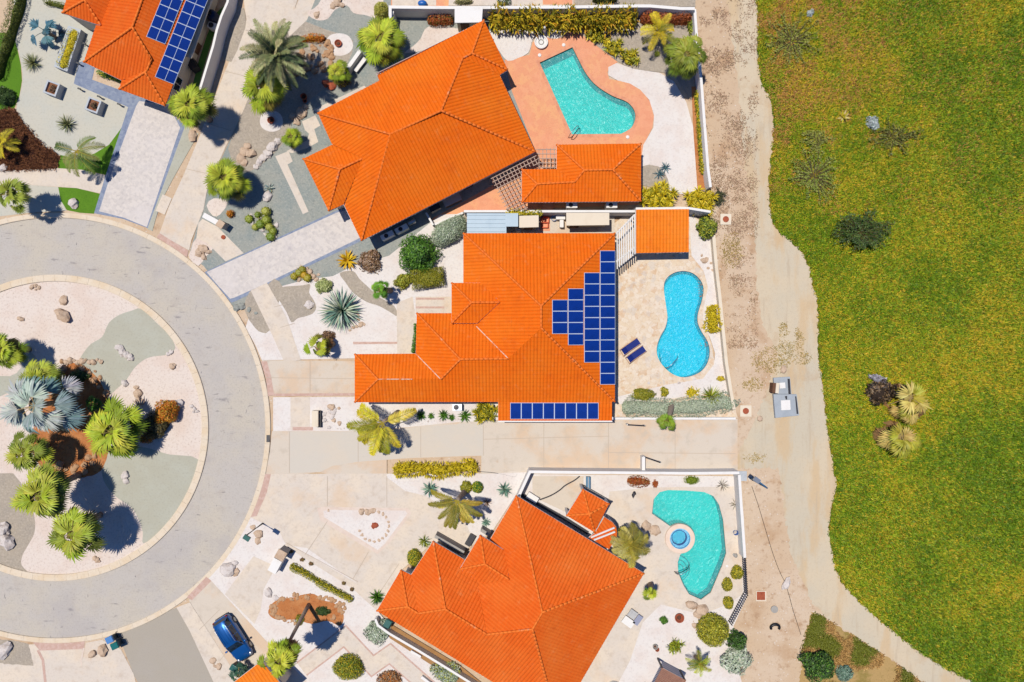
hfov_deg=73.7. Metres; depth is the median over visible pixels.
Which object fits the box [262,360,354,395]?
driveway
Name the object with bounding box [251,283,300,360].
concrete path
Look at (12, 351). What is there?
fan palm
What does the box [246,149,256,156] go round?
rock
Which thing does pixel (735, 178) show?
dry stubble
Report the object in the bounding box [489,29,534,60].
white gravel
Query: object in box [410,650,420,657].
step block
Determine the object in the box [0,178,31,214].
fan palm
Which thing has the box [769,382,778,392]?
electric box
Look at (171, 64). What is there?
solar panel
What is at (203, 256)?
rock
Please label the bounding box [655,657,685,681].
timber shelter
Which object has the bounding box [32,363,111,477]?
soil bed
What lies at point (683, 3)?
gravel
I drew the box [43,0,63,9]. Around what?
hedge
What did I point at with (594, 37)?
grassy bush
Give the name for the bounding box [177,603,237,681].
concrete pad
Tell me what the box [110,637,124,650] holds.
wheelie bin
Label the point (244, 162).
rock
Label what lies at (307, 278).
barrel cactus
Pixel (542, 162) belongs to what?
lattice pergola
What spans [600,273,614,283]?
solar panel
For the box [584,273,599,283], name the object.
solar panel
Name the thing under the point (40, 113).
gravel
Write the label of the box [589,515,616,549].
bar roof
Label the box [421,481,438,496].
agave
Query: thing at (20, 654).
gravel
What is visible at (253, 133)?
gravel strip
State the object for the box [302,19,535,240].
tiled house
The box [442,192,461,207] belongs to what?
barbecue
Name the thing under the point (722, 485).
dry plant
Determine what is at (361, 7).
white gravel
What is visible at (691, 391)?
grassy bush
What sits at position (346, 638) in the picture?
garden path
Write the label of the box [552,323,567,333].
solar panel
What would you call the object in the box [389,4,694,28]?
boundary wall
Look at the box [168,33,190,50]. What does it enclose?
solar panel
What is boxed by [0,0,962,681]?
ground
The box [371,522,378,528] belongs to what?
rock
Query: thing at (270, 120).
fire bowl
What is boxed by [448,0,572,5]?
terrace
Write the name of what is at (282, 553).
gate pillar
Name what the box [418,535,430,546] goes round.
plant
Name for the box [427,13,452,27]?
hedge
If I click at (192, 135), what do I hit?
rock
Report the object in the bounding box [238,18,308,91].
date palm
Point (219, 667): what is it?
rock
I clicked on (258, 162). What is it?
rock
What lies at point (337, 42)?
fire bowl
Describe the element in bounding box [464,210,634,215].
boundary wall
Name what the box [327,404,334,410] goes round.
rock
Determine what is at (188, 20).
solar panel
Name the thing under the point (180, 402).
rock
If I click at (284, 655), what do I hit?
fan palm
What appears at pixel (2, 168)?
rock
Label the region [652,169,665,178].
agave
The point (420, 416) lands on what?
plant
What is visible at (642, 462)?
boundary wall
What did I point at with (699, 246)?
white gravel
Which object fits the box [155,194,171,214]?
concrete pad
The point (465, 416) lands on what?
plant
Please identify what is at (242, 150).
rock
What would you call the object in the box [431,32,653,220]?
terrace
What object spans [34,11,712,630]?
pebbles
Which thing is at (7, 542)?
rock
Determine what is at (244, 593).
concrete pad
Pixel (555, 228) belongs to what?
side yard
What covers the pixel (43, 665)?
paver border
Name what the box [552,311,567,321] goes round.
solar panel
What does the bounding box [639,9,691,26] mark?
hedge
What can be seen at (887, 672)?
scrub ground
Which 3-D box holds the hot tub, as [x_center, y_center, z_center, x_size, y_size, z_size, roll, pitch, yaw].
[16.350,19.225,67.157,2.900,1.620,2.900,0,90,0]
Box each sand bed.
[189,238,212,265]
[207,198,227,216]
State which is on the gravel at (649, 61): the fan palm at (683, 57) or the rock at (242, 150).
the fan palm at (683, 57)
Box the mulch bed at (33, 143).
[0,109,60,168]
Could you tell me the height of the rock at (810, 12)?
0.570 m
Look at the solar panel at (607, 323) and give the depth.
63.14 m
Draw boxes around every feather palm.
[0,128,21,158]
[54,135,105,176]
[346,403,416,455]
[428,489,482,529]
[609,522,650,567]
[640,11,674,50]
[685,650,710,676]
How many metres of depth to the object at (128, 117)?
66.64 m
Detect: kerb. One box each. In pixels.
[0,213,270,642]
[0,275,208,580]
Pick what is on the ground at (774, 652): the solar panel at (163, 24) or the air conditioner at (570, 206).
the air conditioner at (570, 206)
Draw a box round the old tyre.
[769,623,780,629]
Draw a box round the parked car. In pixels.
[212,613,252,662]
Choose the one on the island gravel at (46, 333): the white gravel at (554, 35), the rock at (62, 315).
the rock at (62, 315)
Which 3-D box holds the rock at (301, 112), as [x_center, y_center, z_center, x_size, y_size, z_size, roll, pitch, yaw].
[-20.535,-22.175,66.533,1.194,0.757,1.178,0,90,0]
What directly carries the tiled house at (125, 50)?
on the ground at (774, 652)
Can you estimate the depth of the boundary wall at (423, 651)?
65.81 m
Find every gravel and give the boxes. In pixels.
[0,185,65,215]
[0,281,203,573]
[0,639,32,665]
[14,0,127,157]
[82,640,135,681]
[190,0,534,305]
[209,518,441,681]
[246,214,463,359]
[260,110,282,131]
[273,397,497,430]
[307,0,382,19]
[323,510,406,549]
[327,33,352,55]
[387,472,525,540]
[405,25,458,52]
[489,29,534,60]
[533,30,566,38]
[575,0,694,6]
[581,18,701,99]
[608,63,696,193]
[618,214,727,403]
[641,165,668,186]
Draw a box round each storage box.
[429,203,440,213]
[465,533,474,546]
[526,491,538,503]
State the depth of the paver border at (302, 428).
66.57 m
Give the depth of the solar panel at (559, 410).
63.74 m
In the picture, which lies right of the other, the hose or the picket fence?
the picket fence
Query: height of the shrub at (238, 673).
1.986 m
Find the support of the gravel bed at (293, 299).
on the white gravel at (380, 323)
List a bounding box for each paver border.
[33,641,84,650]
[37,650,45,681]
[157,233,187,256]
[187,577,210,599]
[251,474,270,516]
[261,361,273,395]
[274,393,354,395]
[293,427,312,429]
[317,507,410,553]
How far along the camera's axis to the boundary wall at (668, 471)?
64.98 m
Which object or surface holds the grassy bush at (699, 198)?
on the ground at (774, 652)
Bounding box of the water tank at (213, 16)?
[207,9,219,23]
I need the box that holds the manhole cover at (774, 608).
[771,605,777,612]
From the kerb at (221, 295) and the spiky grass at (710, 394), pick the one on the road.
the kerb at (221, 295)
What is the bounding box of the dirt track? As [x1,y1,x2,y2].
[726,0,970,681]
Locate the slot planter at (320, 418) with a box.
[319,410,321,426]
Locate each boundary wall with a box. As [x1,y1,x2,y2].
[199,0,237,92]
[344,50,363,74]
[374,615,477,681]
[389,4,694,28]
[425,212,433,226]
[434,212,463,226]
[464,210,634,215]
[517,467,738,496]
[520,493,587,533]
[583,484,610,502]
[613,417,735,419]
[634,207,710,216]
[640,455,644,469]
[690,9,711,190]
[710,235,735,409]
[733,474,745,557]
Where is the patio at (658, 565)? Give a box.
[581,486,742,681]
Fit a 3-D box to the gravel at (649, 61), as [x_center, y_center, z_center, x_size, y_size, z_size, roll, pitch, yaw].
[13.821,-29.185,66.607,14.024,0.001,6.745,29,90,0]
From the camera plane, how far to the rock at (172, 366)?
66.45 m
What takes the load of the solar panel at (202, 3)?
attached to the tiled house at (125, 50)
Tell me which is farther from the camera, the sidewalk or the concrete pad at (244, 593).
the sidewalk
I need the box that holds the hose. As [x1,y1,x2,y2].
[540,476,579,499]
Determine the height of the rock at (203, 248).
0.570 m
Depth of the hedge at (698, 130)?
66.25 m
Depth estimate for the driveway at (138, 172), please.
66.64 m
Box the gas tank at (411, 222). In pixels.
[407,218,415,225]
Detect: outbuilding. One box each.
[455,7,482,31]
[519,215,538,229]
[566,213,608,227]
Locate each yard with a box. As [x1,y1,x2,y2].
[464,214,614,232]
[520,474,746,681]
[540,217,549,230]
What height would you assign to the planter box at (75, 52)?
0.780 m
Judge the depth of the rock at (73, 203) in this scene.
66.34 m
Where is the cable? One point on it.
(774, 557)
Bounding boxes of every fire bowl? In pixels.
[267,116,274,123]
[334,39,341,46]
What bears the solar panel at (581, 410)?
attached to the tiled house at (490, 337)
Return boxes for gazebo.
[565,484,609,532]
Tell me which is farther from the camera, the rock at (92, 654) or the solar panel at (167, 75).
the rock at (92, 654)
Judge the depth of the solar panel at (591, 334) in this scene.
62.38 m
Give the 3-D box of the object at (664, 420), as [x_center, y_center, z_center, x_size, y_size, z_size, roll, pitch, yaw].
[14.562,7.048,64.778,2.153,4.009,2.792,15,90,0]
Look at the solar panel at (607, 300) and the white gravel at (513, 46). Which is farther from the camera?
the white gravel at (513, 46)
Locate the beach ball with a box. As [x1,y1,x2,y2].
[418,0,426,5]
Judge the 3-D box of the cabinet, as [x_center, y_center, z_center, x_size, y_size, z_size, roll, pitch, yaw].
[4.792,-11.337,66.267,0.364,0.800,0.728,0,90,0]
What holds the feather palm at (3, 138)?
on the mulch bed at (33, 143)
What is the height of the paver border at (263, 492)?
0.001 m
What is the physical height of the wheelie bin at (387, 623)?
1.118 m
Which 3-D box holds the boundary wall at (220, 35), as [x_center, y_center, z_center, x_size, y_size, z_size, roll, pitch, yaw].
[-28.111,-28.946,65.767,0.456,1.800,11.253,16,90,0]
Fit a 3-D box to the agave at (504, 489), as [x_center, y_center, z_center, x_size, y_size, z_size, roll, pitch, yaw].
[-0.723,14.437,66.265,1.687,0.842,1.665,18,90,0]
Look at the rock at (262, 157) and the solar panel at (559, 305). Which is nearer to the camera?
the solar panel at (559, 305)
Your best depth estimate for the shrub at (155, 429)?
65.78 m
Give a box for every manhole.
[720,214,730,224]
[740,405,750,416]
[756,591,765,600]
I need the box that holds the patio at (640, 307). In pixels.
[613,204,737,420]
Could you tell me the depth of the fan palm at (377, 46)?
62.57 m
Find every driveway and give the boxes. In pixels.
[0,644,82,681]
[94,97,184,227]
[99,101,179,226]
[118,608,212,681]
[189,581,306,681]
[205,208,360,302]
[207,210,359,298]
[251,471,520,608]
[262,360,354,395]
[353,477,462,568]
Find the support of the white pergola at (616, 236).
on the ground at (774, 652)
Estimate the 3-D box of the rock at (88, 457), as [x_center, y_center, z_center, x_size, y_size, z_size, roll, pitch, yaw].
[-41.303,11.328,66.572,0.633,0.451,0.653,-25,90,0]
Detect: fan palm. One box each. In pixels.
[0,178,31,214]
[0,332,31,369]
[0,375,86,433]
[3,430,54,470]
[9,460,81,518]
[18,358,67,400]
[28,19,64,48]
[45,505,106,562]
[82,393,150,459]
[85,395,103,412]
[166,83,218,129]
[202,157,251,202]
[240,63,288,115]
[256,603,310,678]
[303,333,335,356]
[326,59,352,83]
[355,15,407,65]
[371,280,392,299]
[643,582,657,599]
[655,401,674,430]
[663,33,707,79]
[871,420,921,459]
[883,380,932,424]
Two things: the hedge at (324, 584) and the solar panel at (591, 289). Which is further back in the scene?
the hedge at (324, 584)
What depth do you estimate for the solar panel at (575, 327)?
61.62 m
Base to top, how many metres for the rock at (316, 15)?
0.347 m
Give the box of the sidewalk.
[0,168,104,192]
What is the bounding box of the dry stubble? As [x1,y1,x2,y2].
[698,0,759,350]
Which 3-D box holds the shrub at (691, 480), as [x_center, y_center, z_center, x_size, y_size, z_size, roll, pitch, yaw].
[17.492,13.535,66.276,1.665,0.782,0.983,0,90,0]
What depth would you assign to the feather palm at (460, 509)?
62.72 m
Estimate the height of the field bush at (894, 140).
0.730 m
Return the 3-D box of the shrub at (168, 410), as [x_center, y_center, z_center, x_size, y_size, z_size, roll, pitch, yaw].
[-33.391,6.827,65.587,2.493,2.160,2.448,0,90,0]
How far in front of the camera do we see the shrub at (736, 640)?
65.54 m
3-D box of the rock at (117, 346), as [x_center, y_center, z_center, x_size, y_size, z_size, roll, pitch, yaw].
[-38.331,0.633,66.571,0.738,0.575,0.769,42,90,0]
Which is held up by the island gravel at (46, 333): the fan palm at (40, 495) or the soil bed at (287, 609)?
the fan palm at (40, 495)
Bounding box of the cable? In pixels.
[752,488,800,633]
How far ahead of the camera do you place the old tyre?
66.41 m
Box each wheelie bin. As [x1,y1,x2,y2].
[105,632,119,643]
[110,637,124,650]
[383,618,391,628]
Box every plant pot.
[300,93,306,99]
[675,613,683,622]
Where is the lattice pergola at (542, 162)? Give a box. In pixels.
[491,147,555,210]
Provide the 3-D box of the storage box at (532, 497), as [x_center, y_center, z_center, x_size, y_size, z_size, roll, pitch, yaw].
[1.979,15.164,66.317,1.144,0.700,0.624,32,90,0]
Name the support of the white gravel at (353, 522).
on the paver border at (340, 529)
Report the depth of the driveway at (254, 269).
66.60 m
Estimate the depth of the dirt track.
66.66 m
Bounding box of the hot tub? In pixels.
[665,520,694,553]
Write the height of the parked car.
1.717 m
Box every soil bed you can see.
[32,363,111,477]
[268,594,343,625]
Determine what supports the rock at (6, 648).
on the gravel at (20, 654)
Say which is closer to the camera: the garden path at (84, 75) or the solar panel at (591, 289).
the solar panel at (591, 289)
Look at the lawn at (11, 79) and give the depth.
66.66 m
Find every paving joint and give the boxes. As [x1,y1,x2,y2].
[266,377,353,378]
[287,543,357,581]
[289,432,289,472]
[327,476,327,505]
[420,427,420,456]
[483,424,483,455]
[608,422,608,467]
[608,452,735,453]
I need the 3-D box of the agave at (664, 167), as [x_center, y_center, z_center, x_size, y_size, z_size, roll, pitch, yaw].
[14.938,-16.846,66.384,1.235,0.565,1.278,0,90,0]
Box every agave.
[264,184,272,192]
[338,250,356,269]
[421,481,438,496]
[482,517,490,525]
[496,482,511,497]
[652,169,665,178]
[659,162,670,171]
[838,110,849,122]
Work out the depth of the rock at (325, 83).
66.40 m
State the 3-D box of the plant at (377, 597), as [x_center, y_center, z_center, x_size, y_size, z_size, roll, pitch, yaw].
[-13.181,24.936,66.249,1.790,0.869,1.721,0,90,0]
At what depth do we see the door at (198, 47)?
66.26 m
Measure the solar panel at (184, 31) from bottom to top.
0.833 m
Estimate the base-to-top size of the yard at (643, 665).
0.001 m
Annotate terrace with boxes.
[391,0,448,5]
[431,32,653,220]
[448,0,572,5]
[543,0,571,4]
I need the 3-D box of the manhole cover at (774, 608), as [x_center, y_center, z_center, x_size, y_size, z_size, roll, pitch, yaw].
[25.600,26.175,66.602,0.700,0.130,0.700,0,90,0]
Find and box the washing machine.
[556,215,564,219]
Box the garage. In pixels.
[234,657,291,681]
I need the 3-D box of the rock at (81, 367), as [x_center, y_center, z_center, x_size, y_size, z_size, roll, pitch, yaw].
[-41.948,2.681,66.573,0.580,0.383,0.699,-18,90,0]
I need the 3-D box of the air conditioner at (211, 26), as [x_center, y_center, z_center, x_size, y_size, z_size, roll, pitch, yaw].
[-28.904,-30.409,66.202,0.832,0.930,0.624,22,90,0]
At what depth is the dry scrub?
66.54 m
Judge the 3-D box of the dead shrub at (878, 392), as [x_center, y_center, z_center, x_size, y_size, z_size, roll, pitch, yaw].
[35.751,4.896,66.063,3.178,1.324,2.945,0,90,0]
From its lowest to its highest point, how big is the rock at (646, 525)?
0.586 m
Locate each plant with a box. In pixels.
[369,589,384,605]
[415,411,425,419]
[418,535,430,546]
[438,410,449,419]
[457,409,470,422]
[716,480,727,490]
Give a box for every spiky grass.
[22,51,43,71]
[56,113,77,134]
[699,386,721,407]
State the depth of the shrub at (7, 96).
65.97 m
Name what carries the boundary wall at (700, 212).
on the ground at (774, 652)
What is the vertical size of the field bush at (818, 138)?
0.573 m
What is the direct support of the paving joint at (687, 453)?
on the lane at (650, 439)
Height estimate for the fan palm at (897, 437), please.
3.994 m
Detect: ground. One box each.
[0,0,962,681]
[799,612,918,681]
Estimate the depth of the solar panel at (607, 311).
63.14 m
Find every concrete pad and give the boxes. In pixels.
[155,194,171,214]
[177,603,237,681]
[196,219,242,260]
[225,556,271,623]
[392,0,435,5]
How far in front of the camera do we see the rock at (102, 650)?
66.31 m
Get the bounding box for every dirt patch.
[321,460,386,473]
[388,626,479,681]
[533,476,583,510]
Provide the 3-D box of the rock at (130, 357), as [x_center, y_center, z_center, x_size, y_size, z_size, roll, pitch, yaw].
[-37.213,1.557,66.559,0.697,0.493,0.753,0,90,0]
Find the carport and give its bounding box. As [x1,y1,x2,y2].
[467,213,517,232]
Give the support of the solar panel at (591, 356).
attached to the tiled house at (490, 337)
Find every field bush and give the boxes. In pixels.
[765,10,821,67]
[787,145,839,205]
[800,129,834,152]
[832,207,894,251]
[868,115,924,158]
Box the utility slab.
[772,377,798,417]
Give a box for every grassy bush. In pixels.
[471,402,497,424]
[585,27,604,44]
[602,36,611,47]
[602,36,624,57]
[620,48,640,65]
[638,179,680,206]
[665,637,684,655]
[682,186,718,217]
[685,385,699,399]
[713,187,726,205]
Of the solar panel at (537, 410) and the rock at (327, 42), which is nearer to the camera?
the solar panel at (537, 410)
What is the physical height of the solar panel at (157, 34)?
0.811 m
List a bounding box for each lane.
[160,0,296,249]
[266,419,737,473]
[290,424,482,472]
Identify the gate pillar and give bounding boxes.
[215,219,229,229]
[274,545,290,561]
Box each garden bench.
[353,57,366,71]
[421,675,431,681]
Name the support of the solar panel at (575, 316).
attached to the tiled house at (490, 337)
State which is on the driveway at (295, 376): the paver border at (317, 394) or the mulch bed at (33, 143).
the paver border at (317, 394)
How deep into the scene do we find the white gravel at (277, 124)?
66.61 m
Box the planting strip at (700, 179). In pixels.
[691,87,704,189]
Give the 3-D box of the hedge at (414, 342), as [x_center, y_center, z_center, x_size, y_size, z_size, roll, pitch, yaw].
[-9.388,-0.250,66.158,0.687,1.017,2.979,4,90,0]
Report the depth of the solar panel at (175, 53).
63.21 m
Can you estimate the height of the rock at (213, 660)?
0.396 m
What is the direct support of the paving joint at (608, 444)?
on the lane at (650, 439)
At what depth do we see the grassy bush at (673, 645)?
66.18 m
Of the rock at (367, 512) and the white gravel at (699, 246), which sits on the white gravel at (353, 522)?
the rock at (367, 512)
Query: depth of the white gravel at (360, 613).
66.54 m
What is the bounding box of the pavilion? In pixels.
[521,143,641,202]
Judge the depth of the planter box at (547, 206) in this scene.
66.07 m
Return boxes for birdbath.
[534,35,547,48]
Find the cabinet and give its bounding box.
[559,220,563,227]
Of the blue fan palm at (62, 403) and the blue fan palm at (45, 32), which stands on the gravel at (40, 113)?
the blue fan palm at (45, 32)
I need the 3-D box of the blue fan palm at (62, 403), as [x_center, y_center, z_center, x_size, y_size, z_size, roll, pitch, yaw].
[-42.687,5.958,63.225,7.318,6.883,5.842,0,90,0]
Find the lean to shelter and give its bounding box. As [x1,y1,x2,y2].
[633,209,688,253]
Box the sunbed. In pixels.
[621,609,642,627]
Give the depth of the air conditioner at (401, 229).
65.67 m
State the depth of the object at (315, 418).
65.77 m
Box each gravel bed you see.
[0,353,36,395]
[0,473,34,571]
[81,308,174,394]
[102,446,197,542]
[245,279,281,332]
[276,284,315,321]
[340,271,396,315]
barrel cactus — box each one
[243,215,253,222]
[252,223,258,230]
[253,211,260,217]
[255,219,264,228]
[260,215,270,224]
[261,207,270,215]
[264,223,273,230]
[265,232,274,241]
[269,227,276,234]
[290,271,297,279]
[295,267,301,276]
[298,266,305,271]
[301,270,307,278]
[302,274,311,281]
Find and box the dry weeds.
[719,233,812,463]
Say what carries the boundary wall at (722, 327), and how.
on the ground at (774, 652)
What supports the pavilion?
on the ground at (774, 652)
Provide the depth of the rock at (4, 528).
66.24 m
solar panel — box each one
[146,26,169,43]
[151,15,173,32]
[155,4,177,21]
[155,66,177,83]
[159,55,182,72]
[160,0,182,10]
[164,44,186,61]
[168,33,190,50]
[173,22,195,40]
[177,11,199,29]
[182,0,203,17]
[187,0,207,7]
[510,403,520,418]
[521,403,531,418]
[532,403,542,418]
[543,403,553,418]
[552,300,567,310]
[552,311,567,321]
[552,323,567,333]
[554,403,564,418]
[565,403,575,418]
[568,289,583,299]
[568,300,583,310]
[568,311,583,321]
[568,322,583,333]
[568,334,583,344]
[576,403,586,418]
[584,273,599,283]
[584,284,599,294]
[584,295,599,305]
[584,306,599,317]
[584,318,599,328]
[584,329,599,339]
[584,340,599,350]
[584,351,599,361]
[587,403,598,418]
[600,251,614,261]
[600,262,614,272]
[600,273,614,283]
[600,284,614,294]
[600,295,614,305]
[600,306,614,317]
[600,318,614,328]
[600,329,614,339]
[600,340,614,350]
[600,351,614,361]
[600,362,614,372]
[600,373,614,384]
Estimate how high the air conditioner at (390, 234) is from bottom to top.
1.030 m
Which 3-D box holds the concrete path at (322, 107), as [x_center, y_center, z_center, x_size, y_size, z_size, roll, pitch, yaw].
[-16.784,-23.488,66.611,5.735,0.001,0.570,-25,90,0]
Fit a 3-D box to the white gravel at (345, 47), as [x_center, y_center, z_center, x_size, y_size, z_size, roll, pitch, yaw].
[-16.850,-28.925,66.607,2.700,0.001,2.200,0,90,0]
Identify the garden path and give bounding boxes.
[74,61,137,106]
[284,543,378,609]
[290,397,309,429]
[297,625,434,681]
[297,627,429,681]
[353,342,396,343]
[397,297,415,353]
[416,297,450,312]
[416,298,443,299]
[416,306,443,307]
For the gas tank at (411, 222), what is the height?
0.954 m
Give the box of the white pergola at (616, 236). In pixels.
[615,214,634,268]
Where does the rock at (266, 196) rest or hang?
on the gravel at (287, 215)
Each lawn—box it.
[0,34,21,108]
[58,129,120,174]
[58,187,99,213]
[193,6,223,86]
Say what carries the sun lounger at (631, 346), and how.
on the patio at (640, 307)
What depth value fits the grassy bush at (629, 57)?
66.13 m
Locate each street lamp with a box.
[243,521,264,541]
[739,471,767,488]
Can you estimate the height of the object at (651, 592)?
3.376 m
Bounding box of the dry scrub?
[800,612,923,681]
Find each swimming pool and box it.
[536,43,638,139]
[652,490,725,599]
[657,271,712,376]
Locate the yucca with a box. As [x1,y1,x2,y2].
[317,289,361,332]
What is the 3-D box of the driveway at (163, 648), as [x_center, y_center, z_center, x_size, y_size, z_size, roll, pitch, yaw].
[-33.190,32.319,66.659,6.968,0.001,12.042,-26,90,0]
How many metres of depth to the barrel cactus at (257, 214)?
66.17 m
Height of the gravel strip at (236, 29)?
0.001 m
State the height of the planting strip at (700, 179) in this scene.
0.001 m
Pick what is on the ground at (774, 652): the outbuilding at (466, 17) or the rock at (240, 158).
the outbuilding at (466, 17)
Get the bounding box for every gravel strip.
[147,126,197,230]
[222,0,245,61]
[228,21,352,171]
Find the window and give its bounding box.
[173,76,182,91]
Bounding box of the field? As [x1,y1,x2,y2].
[756,0,1023,681]
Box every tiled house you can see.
[61,0,217,106]
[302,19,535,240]
[354,232,615,421]
[376,495,644,681]
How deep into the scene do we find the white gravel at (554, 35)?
66.60 m
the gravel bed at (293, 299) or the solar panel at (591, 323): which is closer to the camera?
the solar panel at (591, 323)
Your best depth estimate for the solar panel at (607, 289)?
63.14 m
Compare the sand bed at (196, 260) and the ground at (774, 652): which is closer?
the sand bed at (196, 260)
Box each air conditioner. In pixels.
[207,21,216,31]
[380,230,394,241]
[394,223,409,234]
[453,404,461,410]
[565,203,576,209]
[604,202,616,209]
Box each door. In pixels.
[195,43,201,54]
[460,23,468,30]
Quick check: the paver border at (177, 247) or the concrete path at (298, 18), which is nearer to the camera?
the concrete path at (298, 18)
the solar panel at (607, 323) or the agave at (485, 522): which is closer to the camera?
the solar panel at (607, 323)
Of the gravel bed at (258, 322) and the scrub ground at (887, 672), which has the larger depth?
the scrub ground at (887, 672)
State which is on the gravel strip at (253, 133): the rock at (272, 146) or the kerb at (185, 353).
the rock at (272, 146)
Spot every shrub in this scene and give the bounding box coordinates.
[0,85,15,108]
[48,84,55,92]
[68,369,89,382]
[90,102,97,108]
[139,434,153,443]
[143,410,169,439]
[154,400,179,423]
[226,209,234,217]
[228,662,249,680]
[229,661,242,672]
[281,127,302,149]
[294,614,303,624]
[315,277,332,293]
[315,606,331,615]
[322,330,335,338]
[331,653,364,679]
[337,80,351,87]
[356,249,380,273]
[362,619,391,644]
[374,1,388,20]
[376,669,401,681]
[393,273,411,290]
[398,233,442,273]
[407,548,421,566]
[409,266,445,289]
[429,661,460,681]
[430,214,466,247]
[453,0,472,4]
[459,480,471,492]
[472,481,483,493]
[497,0,511,4]
[630,388,656,400]
[652,479,657,487]
[659,616,667,624]
[660,386,668,396]
[684,476,699,484]
[695,215,717,240]
[696,612,729,647]
[716,376,724,380]
[720,645,753,675]
[721,577,732,591]
[722,596,733,609]
[725,628,747,649]
[730,564,743,579]
[797,650,836,681]
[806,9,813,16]
[836,665,853,681]
[863,379,897,405]
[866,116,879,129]
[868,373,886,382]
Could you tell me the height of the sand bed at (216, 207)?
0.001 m
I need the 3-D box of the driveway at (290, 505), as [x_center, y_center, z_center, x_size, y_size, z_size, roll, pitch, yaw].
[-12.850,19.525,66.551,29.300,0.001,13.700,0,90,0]
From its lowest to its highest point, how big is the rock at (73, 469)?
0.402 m
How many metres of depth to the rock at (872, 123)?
66.17 m
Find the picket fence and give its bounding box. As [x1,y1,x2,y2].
[728,557,747,625]
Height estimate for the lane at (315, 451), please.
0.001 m
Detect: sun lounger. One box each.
[619,338,640,355]
[625,345,646,363]
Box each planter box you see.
[43,80,64,99]
[54,26,85,73]
[85,97,105,115]
[543,203,552,209]
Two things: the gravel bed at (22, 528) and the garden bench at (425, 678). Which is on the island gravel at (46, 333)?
the gravel bed at (22, 528)
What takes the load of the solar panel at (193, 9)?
attached to the tiled house at (125, 50)
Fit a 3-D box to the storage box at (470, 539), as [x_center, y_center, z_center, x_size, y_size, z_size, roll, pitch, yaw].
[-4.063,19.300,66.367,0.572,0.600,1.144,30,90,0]
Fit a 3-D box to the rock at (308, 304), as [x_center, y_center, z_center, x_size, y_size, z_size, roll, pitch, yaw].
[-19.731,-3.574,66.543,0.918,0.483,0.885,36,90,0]
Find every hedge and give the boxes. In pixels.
[0,0,25,79]
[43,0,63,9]
[55,28,77,68]
[96,70,120,82]
[289,563,353,601]
[300,32,325,43]
[391,457,478,480]
[411,323,415,352]
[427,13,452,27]
[487,1,638,38]
[506,208,542,217]
[592,0,616,3]
[622,389,740,417]
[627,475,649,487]
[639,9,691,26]
[687,20,692,34]
[693,90,703,174]
[701,304,724,332]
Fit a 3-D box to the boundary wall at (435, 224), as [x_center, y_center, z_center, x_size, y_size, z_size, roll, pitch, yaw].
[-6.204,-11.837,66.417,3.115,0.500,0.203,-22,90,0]
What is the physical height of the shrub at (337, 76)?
2.464 m
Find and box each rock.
[0,164,6,171]
[0,522,9,535]
[0,534,14,550]
[0,641,12,659]
[54,308,69,322]
[59,295,66,305]
[67,357,72,363]
[68,198,78,208]
[70,466,76,472]
[78,365,84,370]
[80,461,87,467]
[81,469,87,474]
[85,454,91,460]
[88,650,95,657]
[90,377,96,383]
[97,644,107,656]
[102,389,109,397]
[114,344,122,350]
[118,347,124,356]
[121,380,128,386]
[121,471,128,478]
[123,351,128,358]
[123,478,128,483]
[127,353,133,360]
[133,389,142,397]
[169,363,175,369]
[176,399,183,407]
[188,130,196,141]
[195,248,202,256]
[199,244,207,252]
[201,253,206,259]
[209,657,216,663]
[216,663,221,669]
[220,562,235,576]
[233,304,238,310]
[233,568,238,576]
[236,153,245,162]
[238,303,244,309]
[239,147,247,156]
[240,159,247,165]
[243,143,251,148]
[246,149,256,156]
[253,530,262,537]
[255,538,260,544]
[256,158,261,165]
[258,153,267,160]
[262,190,271,201]
[263,149,271,158]
[264,587,271,597]
[266,141,277,150]
[274,138,280,144]
[288,113,295,119]
[293,117,300,125]
[296,107,306,118]
[304,300,314,308]
[311,68,317,73]
[313,12,318,18]
[317,61,323,66]
[322,80,328,87]
[325,39,330,45]
[327,82,335,89]
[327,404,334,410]
[333,0,339,6]
[358,508,363,514]
[365,509,370,515]
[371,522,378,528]
[641,520,650,530]
[650,525,660,535]
[685,601,697,609]
[693,611,701,618]
[696,604,708,615]
[700,257,708,263]
[780,365,786,372]
[781,577,790,589]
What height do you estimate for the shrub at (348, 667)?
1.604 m
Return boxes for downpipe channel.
[586,476,589,487]
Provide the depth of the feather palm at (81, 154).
63.97 m
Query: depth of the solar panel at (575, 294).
61.62 m
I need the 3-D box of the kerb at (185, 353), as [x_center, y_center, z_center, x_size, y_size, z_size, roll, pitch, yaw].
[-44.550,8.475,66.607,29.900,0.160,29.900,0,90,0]
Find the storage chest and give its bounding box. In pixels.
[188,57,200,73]
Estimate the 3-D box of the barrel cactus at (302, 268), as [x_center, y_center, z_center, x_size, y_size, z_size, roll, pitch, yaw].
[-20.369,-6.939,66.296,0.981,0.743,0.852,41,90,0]
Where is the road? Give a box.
[0,218,264,637]
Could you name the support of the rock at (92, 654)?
on the white gravel at (112, 666)
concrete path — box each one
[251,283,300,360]
[275,151,308,213]
[285,0,314,35]
[287,116,319,152]
[313,86,365,111]

